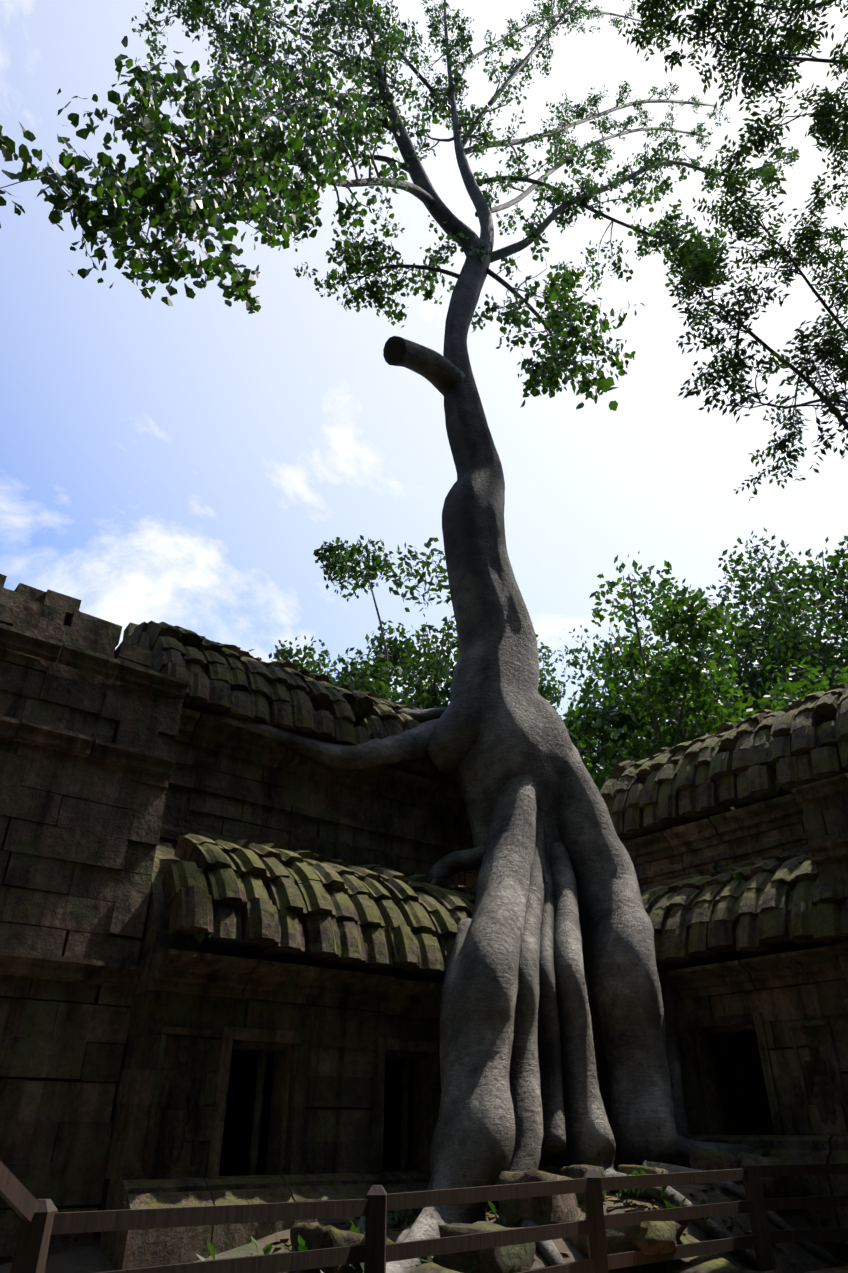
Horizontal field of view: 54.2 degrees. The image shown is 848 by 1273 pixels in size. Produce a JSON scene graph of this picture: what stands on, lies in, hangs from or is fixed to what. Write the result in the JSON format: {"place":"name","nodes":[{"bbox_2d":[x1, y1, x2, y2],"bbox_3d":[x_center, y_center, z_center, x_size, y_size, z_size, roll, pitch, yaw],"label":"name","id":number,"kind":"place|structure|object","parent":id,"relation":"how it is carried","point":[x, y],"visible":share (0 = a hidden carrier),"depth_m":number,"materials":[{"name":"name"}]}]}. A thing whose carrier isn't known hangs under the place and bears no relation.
{"place":"outdoors","nodes":[
{"label":"outdoors","id":0,"kind":"place"},
{"bbox_2d":[87,840,443,1210],"bbox_3d":[-0.723,5.600,12.013,7.810,4.350,1.850,22,-37,-32],"label":"gallery interior","id":1,"kind":"object","parent":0,"point":[237,1131],"depth_m":11.26,"materials":[{"name":"black stone"}]},
{"bbox_2d":[269,535,458,709],"bbox_3d":[-1.938,5.812,30.366,9.706,24.054,10.348,-1,-31,2],"label":"tree","id":2,"kind":"object","parent":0,"point":[401,660],"depth_m":32.65,"materials":[{"name":"green plant"}]},
{"bbox_2d":[0,1158,847,1272],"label":"ground","id":3,"kind":"structure","parent":0,"point":[90,1258],"depth_m":9.06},
{"bbox_2d":[0,574,188,1264],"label":"stone wall","id":4,"kind":"structure","parent":3,"relation":"on","point":[90,716],"depth_m":9.42,"materials":[{"name":"stone"}]},
{"bbox_2d":[99,631,620,1269],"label":"gallery walls","id":5,"kind":"structure","parent":3,"relation":"on","point":[331,1039],"depth_m":9.86,"materials":[{"name":"stone"}]},
{"bbox_2d":[116,621,591,995],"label":"gallery roof","id":6,"kind":"structure","parent":5,"relation":"on","point":[274,899],"depth_m":11.13,"materials":[{"name":"stone"}]},
{"bbox_2d":[141,1019,847,1174],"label":"wall panel","id":7,"kind":"object","parent":5,"relation":"on","point":[179,1087],"visible":0.96,"depth_m":9.09,"materials":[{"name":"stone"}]},
{"bbox_2d":[0,0,846,1272],"bbox_3d":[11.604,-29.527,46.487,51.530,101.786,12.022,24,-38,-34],"label":"great tree","id":8,"kind":"object","parent":3,"relation":"on","point":[558,908],"depth_m":14.19,"materials":[{"name":"grey plant"}]},
{"bbox_2d":[386,340,401,360],"bbox_3d":[-0.674,-6.388,18.523,0.461,0.406,0.224,-22,-37,32],"label":"stub hollow","id":9,"kind":"object","parent":8,"relation":"on","point":[393,350],"visible":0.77,"depth_m":18.52,"materials":[{"name":"grey wood"}]},
{"bbox_2d":[0,1159,847,1272],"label":"fence","id":10,"kind":"object","parent":3,"relation":"on","point":[43,1221],"visible":1,"depth_m":6.71,"materials":[{"name":"brown wood"}]},
{"bbox_2d":[194,780,827,1272],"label":"weeds and seedlings","id":11,"kind":"object","parent":3,"relation":"on","point":[400,1214],"visible":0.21,"depth_m":8.50,"materials":[{"name":"green plant"}]},
{"bbox_2d":[243,1170,847,1272],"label":"leaf litter","id":12,"kind":"object","parent":3,"relation":"on","point":[608,1208],"visible":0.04,"depth_m":8.92,"materials":[{"name":"brown plant"}]},
{"bbox_2d":[290,1142,807,1272],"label":"rubble","id":13,"kind":"object","parent":3,"relation":"on","point":[653,1237],"visible":0.44,"depth_m":8.15,"materials":[{"name":"stone"}]},
{"bbox_2d":[621,793,847,1243],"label":"gallery walls","id":14,"kind":"structure","parent":3,"relation":"on","point":[722,1003],"depth_m":12.12,"materials":[{"name":"brown stone"}]},
{"bbox_2d":[600,683,847,965],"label":"gallery roof","id":15,"kind":"structure","parent":14,"relation":"on","point":[765,904],"depth_m":14.30,"materials":[{"name":"stone"}]},
{"bbox_2d":[792,773,847,1010],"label":"stone wall","id":16,"kind":"structure","parent":3,"relation":"on","point":[824,803],"depth_m":11.72,"materials":[{"name":"stone"}]},
{"bbox_2d":[0,0,847,771],"label":"sky","id":17,"kind":"structure","parent":0,"point":[186,464],"materials":[{"name":"blue"}]},
{"bbox_2d":[400,623,621,711],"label":"tree","id":18,"kind":"object","parent":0,"point":[546,693],"depth_m":42.73,"materials":[{"name":"green plant"}]},
{"bbox_2d":[557,697,709,788],"bbox_3d":[11.438,8.708,29.109,18.346,17.757,13.344,-1,-31,2],"label":"tree","id":19,"kind":"object","parent":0,"point":[603,751],"depth_m":29.94,"materials":[{"name":"green plant"}]},
{"bbox_2d":[563,552,847,788],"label":"tree","id":20,"kind":"object","parent":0,"point":[665,680],"depth_m":26.91,"materials":[{"name":"green plant"}]},
{"bbox_2d":[613,527,847,735],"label":"tree","id":21,"kind":"object","parent":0,"point":[755,641],"depth_m":38.01,"materials":[{"name":"green plant"}]},
{"bbox_2d":[618,0,847,500],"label":"tree","id":22,"kind":"object","parent":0,"point":[803,41],"depth_m":13.60,"materials":[{"name":"green plant"}]},
{"bbox_2d":[725,941,847,1135],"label":"gallery interior","id":23,"kind":"object","parent":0,"point":[757,1086],"depth_m":13.48,"materials":[{"name":"black stone"}]},
{"bbox_2d":[806,1265,847,1272],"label":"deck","id":24,"kind":"structure","parent":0,"point":[842,1269],"depth_m":9.13,"materials":[{"name":"brown wood"}]},
{"label":"ground","id":25,"kind":"structure","parent":0,"visible":0},
{"bbox_2d":[596,731,672,791],"bbox_3d":[4.006,8.183,22.615,7.287,11.984,9.463,-1,-31,2],"label":"tree","id":26,"kind":"object","parent":25,"relation":"on","point":[648,748],"depth_m":25.07,"materials":[{"name":"green plant"}]},
{"bbox_2d":[643,613,847,745],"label":"tree","id":27,"kind":"object","parent":25,"relation":"on","point":[813,659],"depth_m":32.77,"materials":[{"name":"green plant"}]}
]}

